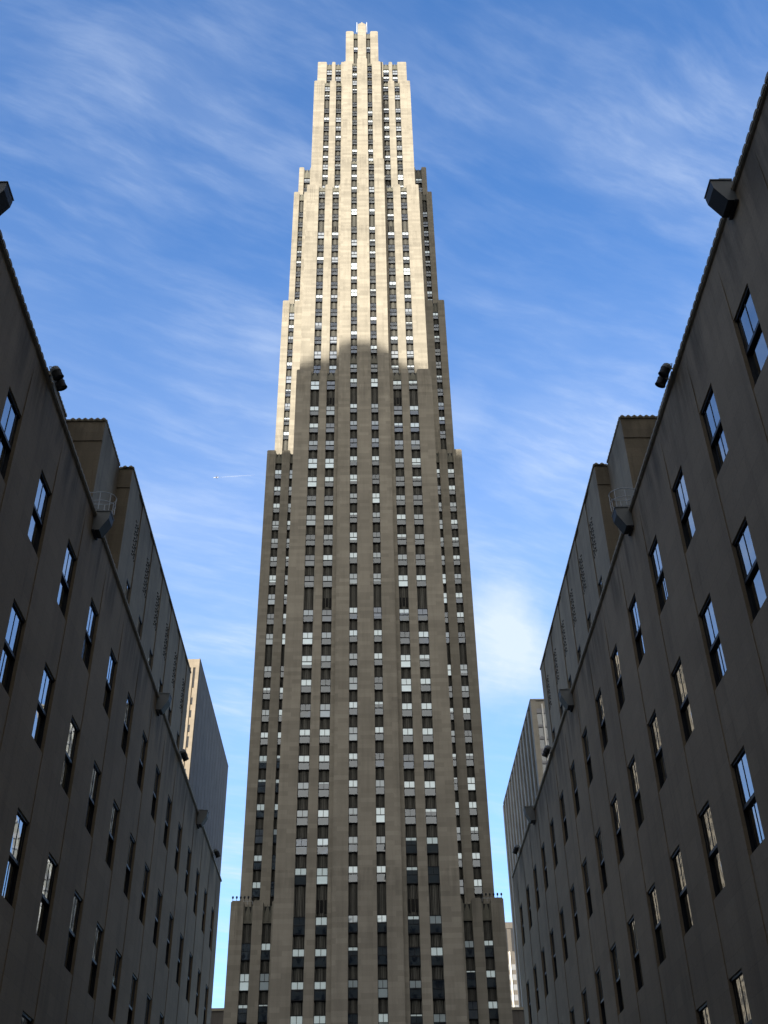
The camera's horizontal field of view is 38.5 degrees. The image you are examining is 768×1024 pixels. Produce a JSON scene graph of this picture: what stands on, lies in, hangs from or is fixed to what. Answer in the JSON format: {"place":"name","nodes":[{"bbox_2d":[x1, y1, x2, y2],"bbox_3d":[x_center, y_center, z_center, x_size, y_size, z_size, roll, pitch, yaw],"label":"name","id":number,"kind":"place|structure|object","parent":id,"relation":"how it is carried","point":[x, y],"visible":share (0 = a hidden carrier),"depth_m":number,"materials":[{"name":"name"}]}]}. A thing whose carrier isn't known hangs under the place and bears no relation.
{"place":"outdoors","nodes":[
{"label":"outdoors","id":0,"kind":"place"},
{"bbox_2d":[0,230,221,1023],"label":"limestone building","id":1,"kind":"structure","parent":0,"point":[110,880],"depth_m":33.81,"materials":[{"name":"stone"}]},
{"bbox_2d":[0,181,13,215],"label":"floodlight box","id":2,"kind":"object","parent":1,"relation":"attached to","point":[6,198],"visible":1,"depth_m":25.09,"materials":[{"name":"metal"}]},
{"bbox_2d":[0,389,19,479],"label":"window","id":3,"kind":"structure","parent":1,"relation":"in","point":[8,425],"depth_m":26.84,"materials":[{"name":"glass"}]},
{"bbox_2d":[0,601,23,693],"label":"window","id":4,"kind":"structure","parent":1,"relation":"in","point":[16,620],"depth_m":27.02,"materials":[{"name":"glass"}]},
{"bbox_2d":[2,809,27,905],"bbox_3d":[-9.214,8.491,27.000,0.260,2.160,1.200,0,-36,-1],"label":"window","id":5,"kind":"structure","parent":1,"relation":"in","point":[14,859],"depth_m":27.22,"materials":[{"name":"glass"}]},
{"bbox_2d":[28,471,49,554],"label":"window","id":6,"kind":"structure","parent":1,"relation":"in","point":[41,500],"depth_m":29.41,"materials":[{"name":"glass"}]},
{"bbox_2d":[32,663,53,748],"bbox_3d":[-9.276,5.205,29.402,0.260,2.160,1.200,0,-36,-1],"label":"window","id":7,"kind":"structure","parent":1,"relation":"in","point":[47,680],"depth_m":29.64,"materials":[{"name":"glass"}]},
{"bbox_2d":[36,854,56,942],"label":"window","id":8,"kind":"structure","parent":1,"relation":"in","point":[51,864],"depth_m":29.82,"materials":[{"name":"glass"}]},
{"bbox_2d":[49,366,63,380],"bbox_3d":[-8.947,-3.766,29.876,0.463,0.413,0.398,27,-45,-33],"label":"drum floodlight","id":9,"kind":"object","parent":1,"relation":"attached to","point":[56,373],"visible":1,"depth_m":29.79,"materials":[{"name":"black metal"}]},
{"bbox_2d":[52,379,66,390],"bbox_3d":[-8.950,-3.518,30.215,0.463,0.413,0.398,27,-45,-33],"label":"drum floodlight","id":10,"kind":"object","parent":1,"relation":"attached to","point":[60,385],"visible":0.79,"depth_m":30.12,"materials":[{"name":"black metal"}]},
{"bbox_2d":[57,540,75,616],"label":"window","id":11,"kind":"structure","parent":1,"relation":"in","point":[68,566],"depth_m":32.02,"materials":[{"name":"glass"}]},
{"bbox_2d":[61,718,78,795],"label":"window","id":12,"kind":"structure","parent":1,"relation":"in","point":[68,762],"depth_m":32.24,"materials":[{"name":"glass"}]},
{"bbox_2d":[64,891,81,971],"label":"window","id":13,"kind":"structure","parent":1,"relation":"in","point":[77,900],"depth_m":32.46,"materials":[{"name":"glass"}]},
{"bbox_2d":[82,599,97,670],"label":"window","id":14,"kind":"structure","parent":1,"relation":"in","point":[88,640],"depth_m":34.65,"materials":[{"name":"glass"}]},
{"bbox_2d":[85,762,99,833],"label":"window","id":15,"kind":"structure","parent":1,"relation":"in","point":[95,775],"depth_m":34.87,"materials":[{"name":"glass"}]},
{"bbox_2d":[88,923,102,997],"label":"window","id":16,"kind":"structure","parent":1,"relation":"in","point":[99,930],"depth_m":35.09,"materials":[{"name":"glass"}]},
{"bbox_2d":[91,510,113,539],"bbox_3d":[-8.952,0.411,34.990,0.520,0.805,0.560,0,-36,-1],"label":"floodlight box","id":17,"kind":"object","parent":1,"relation":"attached to","point":[103,520],"visible":1,"depth_m":34.85,"materials":[{"name":"metal"}]},
{"bbox_2d":[90,492,116,514],"bbox_3d":[-9.072,-0.178,35.481,0.808,0.689,0.712,0,-36,-1],"label":"wire guard","id":18,"kind":"object","parent":17,"relation":"on","point":[99,500],"visible":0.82,"depth_m":35.41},
{"bbox_2d":[103,650,115,715],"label":"window","id":19,"kind":"structure","parent":1,"relation":"in","point":[106,701],"depth_m":37.29,"materials":[{"name":"glass"}]},
{"bbox_2d":[105,801,118,867],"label":"window","id":20,"kind":"structure","parent":1,"relation":"in","point":[115,810],"depth_m":37.50,"materials":[{"name":"glass"}]},
{"bbox_2d":[108,950,120,1019],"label":"window","id":21,"kind":"structure","parent":1,"relation":"in","point":[117,957],"depth_m":37.72,"materials":[{"name":"glass"}]},
{"bbox_2d":[121,694,132,754],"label":"window","id":22,"kind":"structure","parent":1,"relation":"in","point":[129,704],"depth_m":39.89,"materials":[{"name":"glass"}]},
{"bbox_2d":[123,834,134,896],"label":"window","id":23,"kind":"structure","parent":1,"relation":"in","point":[131,843],"depth_m":40.12,"materials":[{"name":"glass"}]},
{"bbox_2d":[127,974,136,1023],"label":"window","id":24,"kind":"structure","parent":1,"relation":"in","point":[134,979],"depth_m":40.41,"materials":[{"name":"glass"}]},
{"bbox_2d":[137,732,146,788],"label":"window","id":25,"kind":"structure","parent":1,"relation":"in","point":[144,741],"depth_m":42.53,"materials":[{"name":"glass"}]},
{"bbox_2d":[139,864,148,922],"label":"window","id":26,"kind":"structure","parent":1,"relation":"in","point":[146,870],"depth_m":42.75,"materials":[{"name":"glass"}]},
{"bbox_2d":[151,766,159,820],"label":"window","id":27,"kind":"structure","parent":1,"relation":"in","point":[157,773],"depth_m":45.17,"materials":[{"name":"glass"}]},
{"bbox_2d":[153,890,160,946],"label":"window","id":28,"kind":"structure","parent":1,"relation":"in","point":[159,895],"depth_m":45.37,"materials":[{"name":"glass"}]},
{"bbox_2d":[156,692,171,715],"bbox_3d":[-9.072,7.919,45.257,0.520,0.805,0.560,0,-36,-1],"label":"floodlight box","id":29,"kind":"object","parent":1,"relation":"attached to","point":[163,703],"visible":1,"depth_m":45.13,"materials":[{"name":"metal"}]},
{"bbox_2d":[163,796,170,847],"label":"window","id":30,"kind":"structure","parent":1,"relation":"in","point":[168,802],"depth_m":47.78,"materials":[{"name":"glass"}]},
{"bbox_2d":[165,914,172,965],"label":"window","id":31,"kind":"structure","parent":1,"relation":"in","point":[170,918],"depth_m":47.97,"materials":[{"name":"glass"}]},
{"bbox_2d":[174,824,180,871],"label":"window","id":32,"kind":"structure","parent":1,"relation":"in","point":[179,828],"depth_m":50.38,"materials":[{"name":"glass"}]},
{"bbox_2d":[176,934,182,983],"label":"window","id":33,"kind":"structure","parent":1,"relation":"in","point":[180,943],"depth_m":50.65,"materials":[{"name":"glass"}]},
{"bbox_2d":[196,809,208,828],"bbox_3d":[-9.194,15.580,55.734,0.520,0.805,0.560,0,-36,-1],"label":"floodlight box","id":34,"kind":"object","parent":1,"relation":"attached to","point":[202,816],"visible":1,"depth_m":55.59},
{"bbox_2d":[182,659,227,873],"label":"office tower","id":35,"kind":"structure","parent":0,"point":[205,765],"depth_m":348.29,"materials":[{"name":"concrete"}]},
{"bbox_2d":[183,668,195,770],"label":"window","id":36,"kind":"structure","parent":35,"relation":"in","point":[188,730],"depth_m":329.34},
{"bbox_2d":[211,1008,223,1023],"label":"roof block","id":37,"kind":"structure","parent":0,"point":[217,1014],"depth_m":214.98,"materials":[{"name":"concrete"}]},
{"bbox_2d":[223,22,512,1023],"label":"skyscraper","id":38,"kind":"structure","parent":0,"point":[367,872],"depth_m":170.88,"materials":[{"name":"stone"}]},
{"bbox_2d":[239,973,248,990],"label":"window","id":39,"kind":"structure","parent":38,"relation":"in","point":[244,977],"depth_m":148.30,"materials":[{"name":"paint"}]},
{"bbox_2d":[259,973,268,990],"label":"window","id":40,"kind":"structure","parent":38,"relation":"in","point":[264,977],"depth_m":148.30,"materials":[{"name":"glass"}]},
{"bbox_2d":[291,981,303,1000],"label":"window","id":41,"kind":"structure","parent":38,"relation":"in","point":[294,985],"depth_m":136.79,"materials":[{"name":"glass"}]},
{"bbox_2d":[292,949,303,967],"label":"window","id":42,"kind":"structure","parent":38,"relation":"in","point":[295,952],"depth_m":139.11,"materials":[{"name":"paint"}]},
{"bbox_2d":[294,868,306,884],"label":"window","id":43,"kind":"structure","parent":38,"relation":"in","point":[298,871],"depth_m":145.15,"materials":[{"name":"paint"}]},
{"bbox_2d":[297,782,308,797],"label":"window","id":44,"kind":"structure","parent":38,"relation":"in","point":[300,784],"depth_m":152.17,"materials":[{"name":"glass"}]},
{"bbox_2d":[301,655,311,668],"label":"window","id":45,"kind":"structure","parent":38,"relation":"in","point":[306,659],"depth_m":163.79,"materials":[{"name":"glass"}]},
{"bbox_2d":[302,632,312,644],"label":"window","id":46,"kind":"structure","parent":38,"relation":"in","point":[307,638],"depth_m":165.88,"materials":[{"name":"glass"}]},
{"bbox_2d":[314,981,325,1000],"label":"window","id":47,"kind":"structure","parent":38,"relation":"in","point":[317,984],"depth_m":136.82,"materials":[{"name":"glass"}]},
{"bbox_2d":[314,948,326,966],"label":"window","id":48,"kind":"structure","parent":38,"relation":"in","point":[320,952],"depth_m":139.11,"materials":[{"name":"paint"}]},
{"bbox_2d":[315,917,326,934],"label":"window","id":49,"kind":"structure","parent":38,"relation":"in","point":[320,921],"depth_m":141.37,"materials":[{"name":"paint"}]},
{"bbox_2d":[316,867,327,884],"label":"window","id":50,"kind":"structure","parent":38,"relation":"in","point":[322,873],"depth_m":144.83,"materials":[{"name":"glass"}]},
{"bbox_2d":[317,809,328,825],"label":"window","id":51,"kind":"structure","parent":38,"relation":"in","point":[322,813],"depth_m":149.83,"materials":[{"name":"glass"}]},
{"bbox_2d":[320,703,329,717],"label":"window","id":52,"kind":"structure","parent":38,"relation":"in","point":[324,707],"depth_m":158.91,"materials":[{"name":"glass"}]},
{"bbox_2d":[322,609,331,621],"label":"window","id":53,"kind":"structure","parent":38,"relation":"in","point":[326,613],"depth_m":168.29,"materials":[{"name":"glass"}]},
{"bbox_2d":[348,915,357,932],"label":"window","id":54,"kind":"structure","parent":38,"relation":"in","point":[351,918],"depth_m":140.99,"materials":[{"name":"paint"}]},
{"bbox_2d":[348,866,357,882],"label":"window","id":55,"kind":"structure","parent":38,"relation":"in","point":[351,869],"depth_m":144.69,"materials":[{"name":"glass"}]},
{"bbox_2d":[349,727,357,740],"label":"window","id":56,"kind":"structure","parent":38,"relation":"in","point":[353,731],"depth_m":156.16,"materials":[{"name":"glass"}]},
{"bbox_2d":[349,677,357,690],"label":"window","id":57,"kind":"structure","parent":38,"relation":"in","point":[353,681],"depth_m":160.86,"materials":[{"name":"glass"}]},
{"bbox_2d":[376,807,384,822],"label":"window","id":58,"kind":"structure","parent":38,"relation":"in","point":[380,811],"depth_m":149.17,"materials":[{"name":"glass"}]},
{"bbox_2d":[377,914,386,931],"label":"window","id":59,"kind":"structure","parent":38,"relation":"in","point":[381,918],"depth_m":141.09,"materials":[{"name":"paint"}]},
{"bbox_2d":[378,979,387,997],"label":"window","id":60,"kind":"structure","parent":38,"relation":"in","point":[382,983],"depth_m":136.09,"materials":[{"name":"glass"}]},
{"bbox_2d":[400,654,410,667],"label":"window","id":61,"kind":"structure","parent":38,"relation":"in","point":[405,658],"depth_m":163.83,"materials":[{"name":"glass"}]},
{"bbox_2d":[401,678,411,691],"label":"window","id":62,"kind":"structure","parent":38,"relation":"in","point":[406,686],"depth_m":161.49,"materials":[{"name":"glass"}]},
{"bbox_2d":[409,980,421,998],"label":"window","id":63,"kind":"structure","parent":38,"relation":"in","point":[415,984],"depth_m":136.99,"materials":[{"name":"glass"}]},
{"bbox_2d":[424,780,435,795],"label":"window","id":64,"kind":"structure","parent":38,"relation":"in","point":[430,784],"depth_m":152.41,"materials":[{"name":"glass"}]},
{"bbox_2d":[426,837,438,853],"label":"window","id":65,"kind":"structure","parent":38,"relation":"in","point":[430,840],"depth_m":147.76,"materials":[{"name":"glass"}]},
{"bbox_2d":[429,915,441,933],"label":"window","id":66,"kind":"structure","parent":38,"relation":"in","point":[434,919],"depth_m":141.68,"materials":[{"name":"paint"}]},
{"bbox_2d":[431,947,443,965],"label":"window","id":67,"kind":"structure","parent":38,"relation":"in","point":[435,951],"depth_m":139.35,"materials":[{"name":"paint"}]},
{"bbox_2d":[468,1001,477,1019],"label":"window","id":68,"kind":"structure","parent":38,"relation":"in","point":[472,1005],"depth_m":146.50,"materials":[{"name":"glass"}]},
{"bbox_2d":[0,0,767,1007],"label":"sky","id":69,"kind":"structure","parent":0,"point":[152,152],"materials":[{"name":"blue"}]},
{"bbox_2d":[505,922,518,1006],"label":"office tower","id":70,"kind":"structure","parent":0,"point":[512,966],"depth_m":591.28,"materials":[{"name":"stone"}]},
{"bbox_2d":[508,964,518,1006],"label":"window","id":71,"kind":"structure","parent":70,"relation":"in","point":[513,967],"depth_m":585.24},
{"bbox_2d":[512,1007,524,1023],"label":"roof block","id":72,"kind":"structure","parent":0,"point":[518,1015],"depth_m":215.50,"materials":[{"name":"stone"}]},
{"bbox_2d":[503,699,549,1006],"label":"office tower","id":73,"kind":"structure","parent":0,"point":[528,770],"depth_m":350.27,"materials":[{"name":"grey concrete"}]},
{"bbox_2d":[512,71,767,1023],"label":"limestone building","id":74,"kind":"structure","parent":0,"point":[640,877],"depth_m":30.49,"materials":[{"name":"stone"}]},
{"bbox_2d":[523,806,535,824],"bbox_3d":[7.413,15.455,55.995,0.520,0.805,0.560,0,-36,-1],"label":"floodlight box","id":75,"kind":"object","parent":74,"relation":"attached to","point":[529,812],"visible":1,"depth_m":55.85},
{"bbox_2d":[551,819,557,865],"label":"window","id":76,"kind":"structure","parent":74,"relation":"in","point":[552,824],"depth_m":50.67,"materials":[{"name":"glass"}]},
{"bbox_2d":[551,929,557,978],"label":"window","id":77,"kind":"structure","parent":74,"relation":"in","point":[556,974],"depth_m":50.89,"materials":[{"name":"glass"}]},
{"bbox_2d":[560,792,567,841],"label":"window","id":78,"kind":"structure","parent":74,"relation":"in","point":[562,797],"depth_m":48.05,"materials":[{"name":"glass"}]},
{"bbox_2d":[560,908,567,960],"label":"window","id":79,"kind":"structure","parent":74,"relation":"in","point":[561,913],"depth_m":48.30,"materials":[{"name":"glass"}]},
{"bbox_2d":[558,688,573,711],"bbox_3d":[7.535,7.793,45.518,0.520,0.805,0.560,0,-36,-1],"label":"floodlight box","id":80,"kind":"object","parent":74,"relation":"attached to","point":[565,695],"visible":1,"depth_m":45.38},
{"bbox_2d":[571,762,579,815],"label":"window","id":81,"kind":"structure","parent":74,"relation":"in","point":[573,766],"depth_m":45.44,"materials":[{"name":"glass"}]},
{"bbox_2d":[571,885,579,940],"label":"window","id":82,"kind":"structure","parent":74,"relation":"in","point":[572,890],"depth_m":45.64,"materials":[{"name":"glass"}]},
{"bbox_2d":[582,988,589,1023],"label":"window","id":83,"kind":"structure","parent":74,"relation":"in","point":[584,992],"depth_m":43.46,"materials":[{"name":"glass"}]},
{"bbox_2d":[583,728,592,783],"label":"window","id":84,"kind":"structure","parent":74,"relation":"in","point":[585,736],"depth_m":42.83,"materials":[{"name":"glass"}]},
{"bbox_2d":[583,859,592,916],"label":"window","id":85,"kind":"structure","parent":74,"relation":"in","point":[585,862],"depth_m":43.06,"materials":[{"name":"glass"}]},
{"bbox_2d":[596,967,606,1023],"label":"window","id":86,"kind":"structure","parent":74,"relation":"in","point":[598,973],"depth_m":40.65,"materials":[{"name":"glass"}]},
{"bbox_2d":[596,689,607,749],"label":"window","id":87,"kind":"structure","parent":74,"relation":"in","point":[599,698],"depth_m":40.20,"materials":[{"name":"glass"}]},
{"bbox_2d":[596,829,607,891],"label":"window","id":88,"kind":"structure","parent":74,"relation":"in","point":[602,863],"depth_m":40.43,"materials":[{"name":"glass"}]},
{"bbox_2d":[611,943,623,1012],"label":"window","id":89,"kind":"structure","parent":74,"relation":"in","point":[614,953],"depth_m":38.00,"materials":[{"name":"glass"}]},
{"bbox_2d":[611,645,624,709],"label":"window","id":90,"kind":"structure","parent":74,"relation":"in","point":[615,658],"depth_m":37.55,"materials":[{"name":"glass"}]},
{"bbox_2d":[611,795,624,861],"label":"window","id":91,"kind":"structure","parent":74,"relation":"in","point":[614,805],"depth_m":37.81,"materials":[{"name":"glass"}]},
{"bbox_2d":[611,506,633,535],"bbox_3d":[7.655,0.285,35.251,0.520,0.805,0.560,0,-36,-1],"label":"floodlight box","id":92,"kind":"object","parent":74,"relation":"attached to","point":[621,516],"visible":1,"depth_m":35.12,"materials":[{"name":"metal"}]},
{"bbox_2d":[608,488,633,510],"bbox_3d":[7.751,-0.305,35.745,0.808,0.689,0.712,0,-36,-1],"label":"wire guard","id":93,"kind":"object","parent":92,"relation":"on","point":[626,500],"visible":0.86,"depth_m":35.67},
{"bbox_2d":[628,757,643,827],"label":"window","id":94,"kind":"structure","parent":74,"relation":"in","point":[633,772],"depth_m":35.15,"materials":[{"name":"glass"}]},
{"bbox_2d":[628,915,643,989],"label":"window","id":95,"kind":"structure","parent":74,"relation":"in","point":[631,923],"depth_m":35.39,"materials":[{"name":"glass"}]},
{"bbox_2d":[629,595,644,664],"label":"window","id":96,"kind":"structure","parent":74,"relation":"in","point":[633,610],"depth_m":34.98,"materials":[{"name":"glass"}]},
{"bbox_2d":[648,883,665,964],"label":"window","id":97,"kind":"structure","parent":74,"relation":"in","point":[652,893],"depth_m":32.76,"materials":[{"name":"glass"}]},
{"bbox_2d":[649,711,666,788],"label":"window","id":98,"kind":"structure","parent":74,"relation":"in","point":[653,724],"depth_m":32.55,"materials":[{"name":"glass"}]},
{"bbox_2d":[649,537,667,611],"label":"window","id":99,"kind":"structure","parent":74,"relation":"in","point":[654,554],"depth_m":32.32,"materials":[{"name":"glass"}]},
{"bbox_2d":[655,376,669,387],"bbox_3d":[7.759,-3.632,30.494,0.461,0.413,0.401,-28,-44,32],"label":"drum floodlight","id":100,"kind":"object","parent":74,"relation":"attached to","point":[660,382],"visible":0.81,"depth_m":30.39,"materials":[{"name":"black metal"}]},
{"bbox_2d":[658,363,672,377],"bbox_3d":[7.763,-3.880,30.155,0.461,0.413,0.401,-28,-44,32],"label":"drum floodlight","id":101,"kind":"object","parent":74,"relation":"attached to","point":[665,370],"visible":1,"depth_m":30.06,"materials":[{"name":"black metal"}]},
{"bbox_2d":[671,847,692,933],"bbox_3d":[8.263,10.278,29.901,0.260,2.160,1.200,0,-36,-1],"label":"window","id":102,"kind":"structure","parent":74,"relation":"in","point":[677,861],"depth_m":30.13,"materials":[{"name":"glass"}]},
{"bbox_2d":[672,659,693,742],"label":"window","id":103,"kind":"structure","parent":74,"relation":"in","point":[678,675],"depth_m":29.93,"materials":[{"name":"glass"}]},
{"bbox_2d":[673,467,694,548],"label":"window","id":104,"kind":"structure","parent":74,"relation":"in","point":[681,495],"depth_m":29.71,"materials":[{"name":"glass"}]},
{"bbox_2d":[697,1002,710,1023],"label":"window","id":105,"kind":"structure","parent":74,"relation":"in","point":[703,1012],"depth_m":28.18,"materials":[{"name":"glass"}]},
{"bbox_2d":[699,801,724,896],"bbox_3d":[8.293,8.371,27.292,0.260,2.160,1.200,0,-36,-1],"label":"window","id":106,"kind":"structure","parent":74,"relation":"in","point":[705,815],"depth_m":27.50,"materials":[{"name":"glass"}]},
{"bbox_2d":[700,595,726,686],"bbox_3d":[8.261,3.178,27.085,0.260,2.160,1.200,0,-36,-1],"label":"window","id":107,"kind":"structure","parent":74,"relation":"in","point":[707,615],"depth_m":27.29,"materials":[{"name":"glass"}]},
{"bbox_2d":[701,385,727,474],"bbox_3d":[8.230,-1.999,26.866,0.260,2.160,1.200,0,-36,-1],"label":"window","id":108,"kind":"structure","parent":74,"relation":"in","point":[710,413],"depth_m":27.05,"materials":[{"name":"glass"}]},
{"bbox_2d":[704,178,738,219],"bbox_3d":[7.769,-7.218,25.328,0.520,0.805,0.560,0,-36,-1],"label":"floodlight box","id":109,"kind":"object","parent":74,"relation":"attached to","point":[721,198],"visible":1,"depth_m":25.22,"materials":[{"name":"metal"}]},
{"bbox_2d":[730,969,751,1023],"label":"window","id":110,"kind":"structure","parent":74,"relation":"in","point":[740,995],"depth_m":25.38,"materials":[{"name":"glass"}]},
{"bbox_2d":[732,747,764,852],"bbox_3d":[8.324,6.463,24.683,0.260,2.160,1.200,0,-36,-1],"label":"window","id":111,"kind":"structure","parent":74,"relation":"in","point":[740,765],"depth_m":24.87,"materials":[{"name":"glass"}]},
{"bbox_2d":[733,518,765,619],"bbox_3d":[8.292,1.270,24.476,0.260,2.160,1.200,0,-36,-1],"label":"window","id":112,"kind":"structure","parent":74,"relation":"in","point":[743,544],"depth_m":24.65,"materials":[{"name":"glass"}]},
{"bbox_2d":[735,286,767,384],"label":"window","id":113,"kind":"structure","parent":74,"relation":"in","point":[747,320],"depth_m":24.43,"materials":[{"name":"glass"}]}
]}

